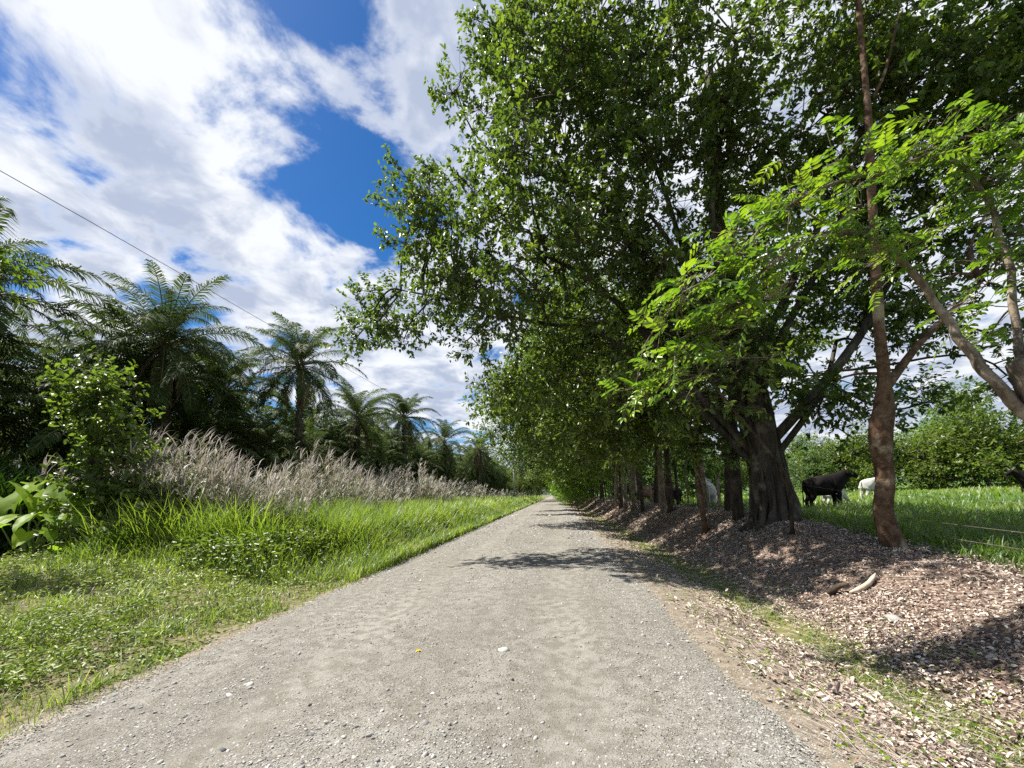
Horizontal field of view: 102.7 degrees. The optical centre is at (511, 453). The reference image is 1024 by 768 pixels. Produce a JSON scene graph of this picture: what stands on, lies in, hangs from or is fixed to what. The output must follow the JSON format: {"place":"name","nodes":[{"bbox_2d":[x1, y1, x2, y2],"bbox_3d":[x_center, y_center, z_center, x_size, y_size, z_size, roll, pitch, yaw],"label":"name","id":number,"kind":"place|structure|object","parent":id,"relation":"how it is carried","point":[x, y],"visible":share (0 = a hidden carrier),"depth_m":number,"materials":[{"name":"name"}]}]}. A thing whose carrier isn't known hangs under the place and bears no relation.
{"place":"outdoors","nodes":[
{"label":"outdoors","id":0,"kind":"place"},
{"bbox_2d":[0,496,937,767],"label":"gravel road","id":1,"kind":"structure","parent":0,"point":[533,601],"depth_m":3.49,"materials":[{"name":"grey gravel"}]},
{"bbox_2d":[0,478,1023,767],"bbox_3d":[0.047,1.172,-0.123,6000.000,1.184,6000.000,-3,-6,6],"label":"ground","id":2,"kind":"structure","parent":0,"point":[700,640],"depth_m":4.85,"materials":[{"name":"brown soil"}]},
{"bbox_2d":[0,326,41,404],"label":"oil palm","id":3,"kind":"object","parent":2,"relation":"on","point":[7,382],"visible":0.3,"depth_m":20.72,"materials":[{"name":"green plant"}]},
{"bbox_2d":[1,381,59,475],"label":"oil palm","id":4,"kind":"object","parent":2,"relation":"on","point":[29,423],"visible":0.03,"depth_m":34.78,"materials":[{"name":"green plant"}]},
{"bbox_2d":[2,444,59,478],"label":"oil palm","id":5,"kind":"object","parent":2,"relation":"on","point":[16,463],"depth_m":42.41,"materials":[{"name":"green plant"}]},
{"bbox_2d":[0,311,63,462],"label":"oil palm","id":6,"kind":"object","parent":2,"relation":"on","point":[3,444],"visible":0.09,"depth_m":29.05,"materials":[{"name":"green plant"}]},
{"bbox_2d":[0,228,66,306],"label":"verge tree","id":7,"kind":"object","parent":2,"relation":"on","point":[5,270],"visible":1,"depth_m":10.38,"materials":[{"name":"green plant"}]},
{"bbox_2d":[0,350,67,475],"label":"oil palm","id":8,"kind":"object","parent":2,"relation":"on","point":[31,392],"visible":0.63,"depth_m":19.69,"materials":[{"name":"green plant"}]},
{"bbox_2d":[0,334,68,476],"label":"oil palm","id":9,"kind":"object","parent":2,"relation":"on","point":[12,370],"visible":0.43,"depth_m":22.48,"materials":[{"name":"green plant"}]},
{"bbox_2d":[0,478,112,556],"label":"elephant ear plant","id":10,"kind":"object","parent":2,"relation":"on","point":[21,536],"visible":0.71,"depth_m":11.55,"materials":[{"name":"green plant"}]},
{"bbox_2d":[0,196,117,400],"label":"oil palm","id":11,"kind":"object","parent":2,"relation":"on","point":[6,295],"visible":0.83,"depth_m":20.69,"materials":[{"name":"green plant"}]},
{"bbox_2d":[0,354,121,481],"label":"oil palm","id":12,"kind":"object","parent":2,"relation":"on","point":[22,441],"visible":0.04,"depth_m":25.70,"materials":[{"name":"green plant"}]},
{"bbox_2d":[34,532,110,556],"bbox_3d":[-11.414,2.563,11.108,2.727,0.852,0.951,-3,-6,10],"label":"elephant ear plant","id":13,"kind":"object","parent":2,"relation":"on","point":[51,549],"visible":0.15,"depth_m":10.98,"materials":[{"name":"green plant"}]},
{"bbox_2d":[0,311,171,422],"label":"oil palm","id":14,"kind":"object","parent":2,"relation":"on","point":[65,343],"visible":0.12,"depth_m":27.16,"materials":[{"name":"green plant"}]},
{"bbox_2d":[0,347,182,481],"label":"oil palm","id":15,"kind":"object","parent":2,"relation":"on","point":[53,435],"visible":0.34,"depth_m":20.06,"materials":[{"name":"green plant"}]},
{"bbox_2d":[26,345,216,553],"bbox_3d":[-11.355,0.185,12.010,5.543,6.946,3.337,-3,-6,6],"label":"vine covered tree","id":16,"kind":"object","parent":2,"relation":"on","point":[91,448],"visible":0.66,"depth_m":11.81,"materials":[{"name":"green plant"}]},
{"bbox_2d":[2,294,244,472],"bbox_3d":[-23.660,-1.804,25.694,10.737,14.052,10.765,-5,-7,24],"label":"oil palm","id":17,"kind":"object","parent":2,"relation":"on","point":[128,350],"visible":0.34,"depth_m":24.75,"materials":[{"name":"green plant"}]},
{"bbox_2d":[43,259,274,468],"bbox_3d":[-21.466,-2.845,24.997,10.971,15.833,10.249,-5,-7,27],"label":"oil palm","id":18,"kind":"object","parent":2,"relation":"on","point":[166,362],"visible":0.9,"depth_m":24.42,"materials":[{"name":"green plant"}]},
{"bbox_2d":[121,389,265,479],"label":"oil palm","id":19,"kind":"object","parent":2,"relation":"on","point":[205,421],"visible":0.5,"depth_m":27.18,"materials":[{"name":"green plant"}]},
{"bbox_2d":[137,333,259,471],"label":"oil palm","id":20,"kind":"object","parent":2,"relation":"on","point":[237,397],"visible":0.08,"depth_m":33.18,"materials":[{"name":"green plant"}]},
{"bbox_2d":[0,543,431,742],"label":"ground cover","id":21,"kind":"object","parent":2,"relation":"on","point":[11,633],"visible":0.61,"depth_m":5.81,"materials":[{"name":"green plant"}]},
{"bbox_2d":[168,341,292,468],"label":"oil palm","id":22,"kind":"object","parent":2,"relation":"on","point":[221,376],"visible":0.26,"depth_m":31.80,"materials":[{"name":"green plant"}]},
{"bbox_2d":[0,447,463,556],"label":"undergrowth","id":23,"kind":"object","parent":2,"relation":"on","point":[7,488],"depth_m":14.51,"materials":[{"name":"green plant"}]},
{"bbox_2d":[207,385,288,478],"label":"oil palm","id":24,"kind":"object","parent":2,"relation":"on","point":[255,399],"visible":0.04,"depth_m":41.59,"materials":[{"name":"green plant"}]},
{"bbox_2d":[207,401,317,485],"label":"oil palm","id":25,"kind":"object","parent":2,"relation":"on","point":[261,438],"visible":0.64,"depth_m":29.76,"materials":[{"name":"green plant"}]},
{"bbox_2d":[0,493,544,630],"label":"tall grass","id":26,"kind":"structure","parent":2,"relation":"on","point":[407,538],"depth_m":10.69,"materials":[{"name":"green plant"}]},
{"bbox_2d":[37,416,530,561],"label":"plume grass","id":27,"kind":"structure","parent":2,"relation":"on","point":[274,491],"depth_m":12.46,"materials":[{"name":"beige plant"}]},
{"bbox_2d":[225,311,366,486],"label":"oil palm","id":28,"kind":"object","parent":2,"relation":"on","point":[299,352],"visible":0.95,"depth_m":31.73,"materials":[{"name":"green plant"}]},
{"bbox_2d":[238,386,353,480],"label":"oil palm","id":29,"kind":"object","parent":2,"relation":"on","point":[292,416],"visible":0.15,"depth_m":40.02,"materials":[{"name":"green plant"}]},
{"bbox_2d":[265,415,355,493],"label":"oil palm","id":30,"kind":"object","parent":2,"relation":"on","point":[307,446],"visible":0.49,"depth_m":34.08,"materials":[{"name":"green plant"}]},
{"bbox_2d":[287,414,376,491],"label":"oil palm","id":31,"kind":"object","parent":2,"relation":"on","point":[327,438],"visible":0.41,"depth_m":38.13,"materials":[{"name":"green plant"}]},
{"bbox_2d":[168,498,513,581],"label":"weeds","id":32,"kind":"object","parent":2,"relation":"on","point":[227,544],"visible":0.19,"depth_m":9.15,"materials":[{"name":"green plant"}]},
{"bbox_2d":[319,417,383,484],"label":"oil palm","id":33,"kind":"object","parent":2,"relation":"on","point":[371,453],"visible":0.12,"depth_m":42.66,"materials":[{"name":"green plant"}]},
{"bbox_2d":[303,381,407,492],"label":"oil palm","id":34,"kind":"object","parent":2,"relation":"on","point":[357,407],"visible":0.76,"depth_m":40.21,"materials":[{"name":"green plant"}]},
{"bbox_2d":[331,399,399,468],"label":"oil palm","id":35,"kind":"object","parent":2,"relation":"on","point":[365,419],"visible":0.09,"depth_m":55.91,"materials":[{"name":"green plant"}]},
{"bbox_2d":[348,421,415,486],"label":"oil palm","id":36,"kind":"object","parent":2,"relation":"on","point":[386,447],"visible":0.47,"depth_m":45.43,"materials":[{"name":"green plant"}]},
{"bbox_2d":[360,426,422,487],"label":"oil palm","id":37,"kind":"object","parent":2,"relation":"on","point":[399,465],"visible":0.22,"depth_m":51.58,"materials":[{"name":"green plant"}]},
{"bbox_2d":[366,393,444,482],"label":"oil palm","id":38,"kind":"object","parent":2,"relation":"on","point":[403,408],"visible":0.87,"depth_m":49.68,"materials":[{"name":"green plant"}]},
{"bbox_2d":[391,433,447,487],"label":"oil palm","id":39,"kind":"object","parent":2,"relation":"on","point":[425,452],"visible":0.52,"depth_m":57.41,"materials":[{"name":"green plant"}]},
{"bbox_2d":[401,437,454,482],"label":"oil palm","id":40,"kind":"object","parent":2,"relation":"on","point":[428,465],"visible":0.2,"depth_m":63.29,"materials":[{"name":"green plant"}]},
{"bbox_2d":[419,419,475,490],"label":"oil palm","id":41,"kind":"object","parent":2,"relation":"on","point":[446,433],"visible":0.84,"depth_m":63.40,"materials":[{"name":"green plant"}]},
{"bbox_2d":[431,440,473,487],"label":"oil palm","id":42,"kind":"object","parent":2,"relation":"on","point":[460,468],"visible":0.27,"depth_m":70.30,"materials":[{"name":"green plant"}]},
{"bbox_2d":[454,444,495,492],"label":"oil palm","id":43,"kind":"object","parent":2,"relation":"on","point":[473,478],"visible":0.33,"depth_m":84.68,"materials":[{"name":"green plant"}]},
{"bbox_2d":[454,444,496,485],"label":"oil palm","id":44,"kind":"object","parent":2,"relation":"on","point":[487,465],"visible":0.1,"depth_m":90.47,"materials":[{"name":"green plant"}]},
{"bbox_2d":[461,432,504,494],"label":"oil palm","id":45,"kind":"object","parent":2,"relation":"on","point":[478,458],"visible":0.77,"depth_m":77.14,"materials":[{"name":"green plant"}]},
{"bbox_2d":[481,456,505,493],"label":"oil palm","id":46,"kind":"object","parent":2,"relation":"on","point":[492,486],"visible":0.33,"depth_m":100.95,"materials":[{"name":"green plant"}]},
{"bbox_2d":[492,461,507,494],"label":"oil palm","id":47,"kind":"object","parent":2,"relation":"on","point":[495,481],"visible":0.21,"depth_m":112.43,"materials":[{"name":"green plant"}]},
{"bbox_2d":[513,469,515,496],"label":"utility pole","id":48,"kind":"object","parent":2,"relation":"on","point":[514,483],"visible":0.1,"depth_m":76.09,"materials":[{"name":"wood"}]},
{"bbox_2d":[0,170,491,451],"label":"power line","id":49,"kind":"object","parent":48,"relation":"attached to","point":[180,273],"visible":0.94,"depth_m":14.90,"materials":[{"name":"black metal"}]},
{"bbox_2d":[11,262,498,461],"bbox_3d":[-9.541,-2.367,37.308,2.728,2.687,81.323,-4,-6,12],"label":"power line","id":50,"kind":"object","parent":48,"relation":"attached to","point":[194,335],"visible":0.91,"depth_m":16.18,"materials":[{"name":"black metal"}]},
{"bbox_2d":[506,460,541,492],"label":"tree","id":51,"kind":"object","parent":2,"relation":"on","point":[521,475],"visible":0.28,"depth_m":98.74,"materials":[{"name":"green plant"}]},
{"bbox_2d":[506,463,542,495],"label":"tree","id":52,"kind":"object","parent":2,"relation":"on","point":[526,486],"visible":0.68,"depth_m":90.59,"materials":[{"name":"green plant"}]},
{"bbox_2d":[497,430,602,498],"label":"tree","id":53,"kind":"object","parent":2,"relation":"on","point":[601,487],"visible":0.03,"depth_m":42.21,"materials":[{"name":"green plant"}]},
{"bbox_2d":[488,405,617,498],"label":"tree","id":54,"kind":"object","parent":2,"relation":"on","point":[516,455],"visible":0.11,"depth_m":33.68,"materials":[{"name":"green plant"}]},
{"bbox_2d":[524,470,590,496],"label":"tree","id":55,"kind":"object","parent":2,"relation":"on","point":[534,477],"visible":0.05,"depth_m":64.56,"materials":[{"name":"green plant"}]},
{"bbox_2d":[537,466,584,503],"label":"roadside tree","id":56,"kind":"object","parent":2,"relation":"on","point":[551,487],"visible":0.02,"depth_m":57.60,"materials":[{"name":"green plant"}]},
{"bbox_2d":[509,421,617,485],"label":"tree","id":57,"kind":"object","parent":2,"relation":"on","point":[530,466],"visible":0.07,"depth_m":40.45,"materials":[{"name":"green plant"}]},
{"bbox_2d":[546,469,603,507],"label":"roadside tree","id":58,"kind":"object","parent":2,"relation":"on","point":[560,492],"visible":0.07,"depth_m":47.39,"materials":[{"name":"green plant"}]},
{"bbox_2d":[478,312,681,500],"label":"tree","id":59,"kind":"object","parent":2,"relation":"on","point":[636,482],"visible":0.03,"depth_m":24.64,"materials":[{"name":"green plant"}]},
{"bbox_2d":[511,420,649,498],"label":"tree","id":60,"kind":"object","parent":2,"relation":"on","point":[564,470],"visible":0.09,"depth_m":30.29,"materials":[{"name":"green plant"}]},
{"bbox_2d":[547,457,626,506],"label":"roadside tree","id":61,"kind":"object","parent":2,"relation":"on","point":[583,491],"visible":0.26,"depth_m":39.38,"materials":[{"name":"green plant"}]},
{"bbox_2d":[468,299,707,503],"bbox_3d":[4.133,-2.373,21.686,13.186,10.878,10.249,-2,-6,0],"label":"tree","id":62,"kind":"object","parent":2,"relation":"on","point":[505,436],"visible":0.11,"depth_m":21.75,"materials":[{"name":"green plant"}]},
{"bbox_2d":[466,268,738,504],"bbox_3d":[4.066,-2.874,19.035,13.837,11.325,9.179,-4,-6,17],"label":"tree","id":63,"kind":"object","parent":2,"relation":"on","point":[561,440],"visible":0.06,"depth_m":17.56,"materials":[{"name":"green plant"}]},
{"bbox_2d":[602,443,623,509],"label":"thin tree","id":64,"kind":"object","parent":2,"relation":"on","point":[621,505],"visible":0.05,"depth_m":25.74,"materials":[{"name":"brown plant"}]},
{"bbox_2d":[614,452,617,507],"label":"thin tree","id":65,"kind":"object","parent":2,"relation":"on","point":[615,494],"visible":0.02,"depth_m":27.74,"materials":[{"name":"brown plant"}]},
{"bbox_2d":[610,427,627,508],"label":"thin tree","id":66,"kind":"object","parent":2,"relation":"on","point":[624,495],"visible":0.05,"depth_m":23.78,"materials":[{"name":"brown plant"}]},
{"bbox_2d":[609,429,643,511],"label":"thin tree","id":67,"kind":"object","parent":2,"relation":"on","point":[632,489],"visible":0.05,"depth_m":21.81,"materials":[{"name":"brown plant"}]},
{"bbox_2d":[603,455,665,498],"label":"pasture tree","id":68,"kind":"object","parent":2,"relation":"on","point":[643,473],"visible":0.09,"depth_m":47.39,"materials":[{"name":"green plant"}]},
{"bbox_2d":[636,437,644,511],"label":"thin tree","id":69,"kind":"object","parent":2,"relation":"on","point":[641,494],"visible":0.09,"depth_m":19.80,"materials":[{"name":"brown plant"}]},
{"bbox_2d":[643,486,653,501],"bbox_3d":[9.987,3.166,30.029,1.889,1.468,0.721,0,-6,-17],"label":"cow","id":70,"kind":"object","parent":2,"relation":"on","point":[646,492],"visible":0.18,"depth_m":29.75},
{"bbox_2d":[634,407,666,510],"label":"thin tree","id":71,"kind":"object","parent":2,"relation":"on","point":[662,495],"visible":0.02,"depth_m":16.81,"materials":[{"name":"brown plant"}]},
{"bbox_2d":[457,144,859,510],"bbox_3d":[3.613,-2.822,12.231,10.548,9.733,8.200,-2,-6,-3],"label":"tree","id":72,"kind":"object","parent":2,"relation":"on","point":[539,379],"visible":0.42,"depth_m":11.95,"materials":[{"name":"green plant"}]},
{"bbox_2d":[651,486,682,502],"bbox_3d":[9.851,2.680,25.947,1.986,1.728,0.721,-2,-6,-3],"label":"cow","id":73,"kind":"object","parent":2,"relation":"on","point":[680,493],"visible":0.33,"depth_m":25.70},
{"bbox_2d":[660,396,682,513],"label":"thin tree","id":74,"kind":"object","parent":2,"relation":"on","point":[669,488],"visible":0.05,"depth_m":15.83,"materials":[{"name":"brown plant"}]},
{"bbox_2d":[320,0,1023,531],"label":"fig tree","id":75,"kind":"object","parent":2,"relation":"on","point":[570,42],"visible":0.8,"depth_m":9.15,"materials":[{"name":"green plant"}]},
{"bbox_2d":[625,425,722,497],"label":"pasture tree","id":76,"kind":"object","parent":2,"relation":"on","point":[672,470],"visible":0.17,"depth_m":45.20,"materials":[{"name":"green plant"}]},
{"bbox_2d":[494,283,857,508],"bbox_3d":[4.867,-2.258,14.769,11.178,9.244,8.079,-2,-6,-2],"label":"tree","id":77,"kind":"object","parent":2,"relation":"on","point":[642,425],"visible":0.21,"depth_m":14.75,"materials":[{"name":"green plant"}]},
{"bbox_2d":[647,399,723,534],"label":"thin tree","id":78,"kind":"object","parent":2,"relation":"on","point":[704,526],"visible":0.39,"depth_m":11.10,"materials":[{"name":"green plant"}]},
{"bbox_2d":[578,304,797,534],"bbox_3d":[3.210,-0.433,7.693,3.738,4.170,2.569,-5,-6,22],"label":"sapling","id":79,"kind":"object","parent":2,"relation":"on","point":[670,425],"visible":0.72,"depth_m":7.39,"materials":[{"name":"green plant"}]},
{"bbox_2d":[663,442,721,496],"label":"pasture tree","id":80,"kind":"object","parent":2,"relation":"on","point":[692,471],"visible":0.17,"depth_m":47.62,"materials":[{"name":"green plant"}]},
{"bbox_2d":[694,478,716,503],"bbox_3d":[8.454,1.838,17.841,0.721,1.607,1.985,-4,-6,18],"label":"cow","id":81,"kind":"object","parent":2,"relation":"on","point":[711,491],"visible":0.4,"depth_m":17.03},
{"bbox_2d":[690,456,748,494],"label":"pasture tree","id":82,"kind":"object","parent":2,"relation":"on","point":[744,475],"visible":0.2,"depth_m":44.93,"materials":[{"name":"green plant"}]},
{"bbox_2d":[678,331,792,520],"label":"thin tree","id":83,"kind":"object","parent":2,"relation":"on","point":[737,506],"visible":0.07,"depth_m":10.32,"materials":[{"name":"brown plant"}]},
{"bbox_2d":[569,496,1023,767],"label":"leaf litter","id":84,"kind":"object","parent":2,"relation":"on","point":[872,707],"visible":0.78,"depth_m":4.22,"materials":[{"name":"brown plant"}]},
{"bbox_2d":[849,573,875,592],"bbox_3d":[4.623,1.703,5.333,0.433,0.236,0.137,-2,-6,-7],"label":"palm sheath","id":85,"kind":"object","parent":84,"relation":"on","point":[869,582],"visible":0.99,"depth_m":5.29,"materials":[{"name":"beige plant"}]},
{"bbox_2d":[582,511,1023,767],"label":"ditch grass","id":86,"kind":"structure","parent":2,"relation":"on","point":[994,755],"depth_m":3.54,"materials":[{"name":"green plant"}]},
{"bbox_2d":[782,427,835,490],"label":"pasture tree","id":87,"kind":"object","parent":2,"relation":"on","point":[796,444],"visible":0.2,"depth_m":59.49,"materials":[{"name":"green plant"}]},
{"bbox_2d":[598,89,1023,423],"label":"pollarded tree","id":88,"kind":"object","parent":2,"relation":"on","point":[768,217],"visible":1,"depth_m":4.65,"materials":[{"name":"green plant"}]},
{"bbox_2d":[599,483,1023,572],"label":"pasture grass","id":89,"kind":"structure","parent":2,"relation":"on","point":[988,512],"depth_m":9.12,"materials":[{"name":"green plant"}]},
{"bbox_2d":[606,473,1023,549],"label":"barbed wire fence","id":90,"kind":"object","parent":2,"relation":"on","point":[718,491],"visible":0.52,"depth_m":8.77,"materials":[{"name":"grey metal"}]},
{"bbox_2d":[785,445,846,492],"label":"pasture tree","id":91,"kind":"object","parent":2,"relation":"on","point":[810,464],"visible":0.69,"depth_m":43.13,"materials":[{"name":"green plant"}]},
{"bbox_2d":[802,467,857,507],"bbox_3d":[13.666,1.544,17.589,2.194,1.910,0.797,-4,-6,11],"label":"cow","id":92,"kind":"object","parent":2,"relation":"on","point":[837,481],"visible":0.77,"depth_m":17.40},
{"bbox_2d":[821,489,850,505],"bbox_3d":[15.357,2.082,19.428,1.392,1.082,0.531,-2,-6,-6],"label":"cow","id":93,"kind":"object","parent":2,"relation":"on","point":[828,498],"visible":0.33,"depth_m":19.32},
{"bbox_2d":[826,583,848,595],"bbox_3d":[4.359,1.825,5.478,0.111,0.207,0.259,4,-8,-44],"label":"bark chunk","id":94,"kind":"object","parent":2,"relation":"on","point":[833,589],"visible":1,"depth_m":5.47,"materials":[{"name":"brown wood"}]},
{"bbox_2d":[786,430,912,491],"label":"pasture tree","id":95,"kind":"object","parent":2,"relation":"on","point":[839,466],"visible":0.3,"depth_m":44.21,"materials":[{"name":"green plant"}]},
{"bbox_2d":[858,477,874,499],"bbox_3d":[21.974,2.128,24.824,1.985,1.607,0.721,-1,-6,-9],"label":"cow","id":96,"kind":"object","parent":2,"relation":"on","point":[868,485],"visible":0.5,"depth_m":24.57},
{"bbox_2d":[760,0,1023,548],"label":"tree","id":97,"kind":"object","parent":2,"relation":"on","point":[881,444],"visible":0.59,"depth_m":6.81,"materials":[{"name":"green plant"}]},
{"bbox_2d":[815,419,985,491],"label":"pasture tree","id":98,"kind":"object","parent":2,"relation":"on","point":[910,476],"visible":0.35,"depth_m":40.39,"materials":[{"name":"green plant"}]},
{"bbox_2d":[895,418,985,486],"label":"pasture tree","id":99,"kind":"object","parent":2,"relation":"on","point":[919,438],"visible":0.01,"depth_m":59.94,"materials":[{"name":"green plant"}]},
{"bbox_2d":[894,419,1002,489],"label":"pasture tree","id":100,"kind":"object","parent":2,"relation":"on","point":[947,473],"visible":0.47,"depth_m":39.86,"materials":[{"name":"green plant"}]},
{"bbox_2d":[894,377,1023,486],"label":"pasture tree","id":101,"kind":"object","parent":2,"relation":"on","point":[964,386],"visible":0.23,"depth_m":43.87,"materials":[{"name":"green plant"}]},
{"bbox_2d":[895,400,1023,487],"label":"pasture tree","id":102,"kind":"object","parent":2,"relation":"on","point":[986,460],"visible":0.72,"depth_m":38.59,"materials":[{"name":"green plant"}]},
{"bbox_2d":[969,419,1023,483],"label":"pasture tree","id":103,"kind":"object","parent":2,"relation":"on","point":[1006,432],"visible":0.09,"depth_m":39.71,"materials":[{"name":"green plant"}]},
{"bbox_2d":[1005,467,1023,492],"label":"cow","id":104,"kind":"object","parent":2,"relation":"on","point":[1017,475],"visible":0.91,"depth_m":23.18},
{"bbox_2d":[0,0,1023,467],"label":"sky","id":105,"kind":"structure","parent":0,"point":[243,140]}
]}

